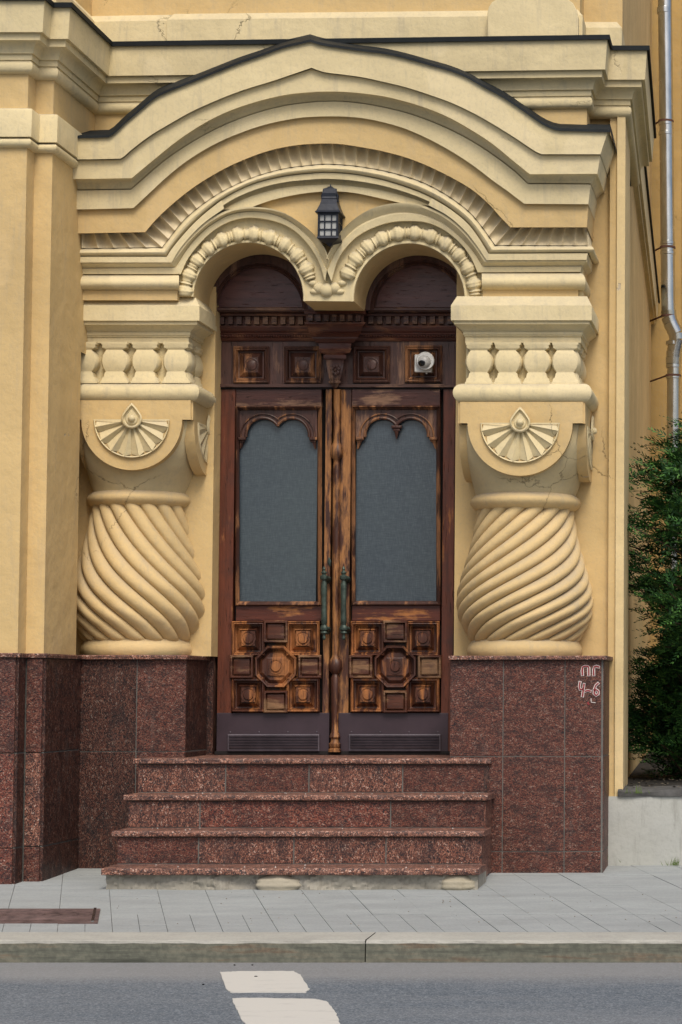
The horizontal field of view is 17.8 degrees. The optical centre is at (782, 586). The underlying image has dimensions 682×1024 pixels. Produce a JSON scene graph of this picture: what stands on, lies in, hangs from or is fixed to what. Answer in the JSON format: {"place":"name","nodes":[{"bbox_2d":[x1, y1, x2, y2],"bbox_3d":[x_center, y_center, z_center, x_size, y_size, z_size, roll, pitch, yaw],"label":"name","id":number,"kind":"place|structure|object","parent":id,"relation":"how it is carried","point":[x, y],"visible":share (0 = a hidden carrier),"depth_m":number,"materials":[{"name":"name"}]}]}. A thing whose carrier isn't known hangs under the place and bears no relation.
{"place":"outdoors","nodes":[
{"label":"outdoors","id":0,"kind":"place"},
{"bbox_2d":[0,962,681,1023],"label":"road","id":1,"kind":"structure","parent":0,"point":[369,993],"depth_m":8.48,"materials":[{"name":"grey asphalt"}]},
{"bbox_2d":[220,971,309,992],"bbox_3d":[-2.180,1.664,8.772,0.328,0.006,0.739,1,-3,-18],"label":"road marking","id":2,"kind":"object","parent":1,"relation":"on","point":[266,982],"visible":1,"depth_m":8.74,"materials":[{"name":"paint"}]},
{"bbox_2d":[232,998,339,1023],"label":"road marking","id":3,"kind":"object","parent":1,"relation":"on","point":[280,1011],"visible":1,"depth_m":7.95,"materials":[{"name":"paint"}]},
{"bbox_2d":[0,932,681,962],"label":"kerb","id":4,"kind":"structure","parent":1,"relation":"on","point":[340,947],"depth_m":9.41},
{"bbox_2d":[0,865,681,943],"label":"pavement","id":5,"kind":"structure","parent":0,"point":[618,891],"depth_m":10.57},
{"bbox_2d":[0,908,99,923],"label":"manhole cover","id":6,"kind":"object","parent":5,"relation":"on","point":[49,916],"visible":1,"depth_m":10.11,"materials":[{"name":"brown metal"}]},
{"bbox_2d":[101,755,494,889],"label":"stone steps","id":7,"kind":"structure","parent":5,"relation":"on","point":[170,801],"depth_m":11.68,"materials":[{"name":"stone"}]},
{"bbox_2d":[152,793,477,867],"bbox_3d":[-2.618,1.342,11.526,1.780,0.374,0.683,0,-3,0],"label":"step grit","id":8,"kind":"object","parent":7,"relation":"on","point":[312,829],"visible":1,"depth_m":11.50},
{"bbox_2d":[0,0,659,883],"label":"building","id":9,"kind":"structure","parent":5,"relation":"on","point":[266,488],"depth_m":12.27,"materials":[{"name":"paint"}]},
{"bbox_2d":[216,389,342,751],"bbox_3d":[-3.050,-0.103,12.671,0.761,2.214,0.159,0,-3,0],"label":"door leaf","id":10,"kind":"structure","parent":9,"relation":"in","point":[269,671],"depth_m":12.70,"materials":[{"name":"brown wood"}]},
{"bbox_2d":[315,184,344,246],"bbox_3d":[-2.653,-2.178,12.239,0.148,0.371,0.149,0,-3,0],"label":"wall lantern","id":11,"kind":"object","parent":9,"relation":"attached to","point":[329,213],"depth_m":12.19,"materials":[{"name":"metal"}]},
{"bbox_2d":[338,389,455,750],"bbox_3d":[-2.349,-0.102,12.671,0.699,2.211,0.159,0,-3,0],"label":"door leaf","id":12,"kind":"structure","parent":9,"relation":"in","point":[389,650],"depth_m":12.71,"materials":[{"name":"brown wood"}]},
{"bbox_2d":[415,352,434,373],"bbox_3d":[-2.176,-1.363,12.675,0.126,0.134,0.107,0,-3,0],"label":"security camera","id":13,"kind":"object","parent":9,"relation":"attached to","point":[424,362],"visible":1,"depth_m":12.66,"materials":[{"name":"white plastic"}]},
{"bbox_2d":[578,665,599,704],"bbox_3d":[-1.111,0.565,11.984,0.128,0.232,0.005,0,-3,0],"label":"graffiti","id":14,"kind":"object","parent":9,"relation":"attached to","point":[583,690],"visible":1,"depth_m":11.98,"materials":[{"name":"paint"}]},
{"bbox_2d":[650,0,681,629],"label":"drainpipe","id":15,"kind":"object","parent":9,"relation":"attached to","point":[667,247],"visible":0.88,"depth_m":19.75,"materials":[{"name":"grey metal"}]},
{"bbox_2d":[608,794,681,865],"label":"wall","id":16,"kind":"structure","parent":5,"relation":"on","point":[644,830],"depth_m":12.30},
{"bbox_2d":[618,785,681,795],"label":"wall coping","id":17,"kind":"object","parent":16,"relation":"on","point":[664,791],"depth_m":12.30,"materials":[{"name":"concrete"}]},
{"bbox_2d":[618,786,678,864],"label":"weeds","id":18,"kind":"object","parent":5,"relation":"on","point":[675,862],"visible":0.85,"depth_m":12.27,"materials":[{"name":"green plant"}]},
{"bbox_2d":[614,750,681,788],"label":"yard","id":19,"kind":"structure","parent":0,"point":[636,772],"depth_m":14.06,"materials":[{"name":"soil"}]},
{"bbox_2d":[615,415,681,676],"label":"conifer","id":20,"kind":"object","parent":19,"relation":"on","point":[668,599],"visible":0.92,"depth_m":13.25,"materials":[{"name":"green plant"}]},
{"bbox_2d":[628,568,681,778],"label":"conifer","id":21,"kind":"object","parent":19,"relation":"on","point":[660,720],"visible":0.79,"depth_m":13.78,"materials":[{"name":"green plant"}]},
{"bbox_2d":[630,766,680,787],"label":"leaf litter","id":22,"kind":"object","parent":19,"relation":"on","point":[655,780],"visible":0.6,"depth_m":13.37,"materials":[{"name":"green plant"}]},
{"bbox_2d":[650,0,681,738],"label":"neighbouring building","id":23,"kind":"structure","parent":19,"relation":"on","point":[659,337],"depth_m":20.67,"materials":[{"name":"beige paint"}]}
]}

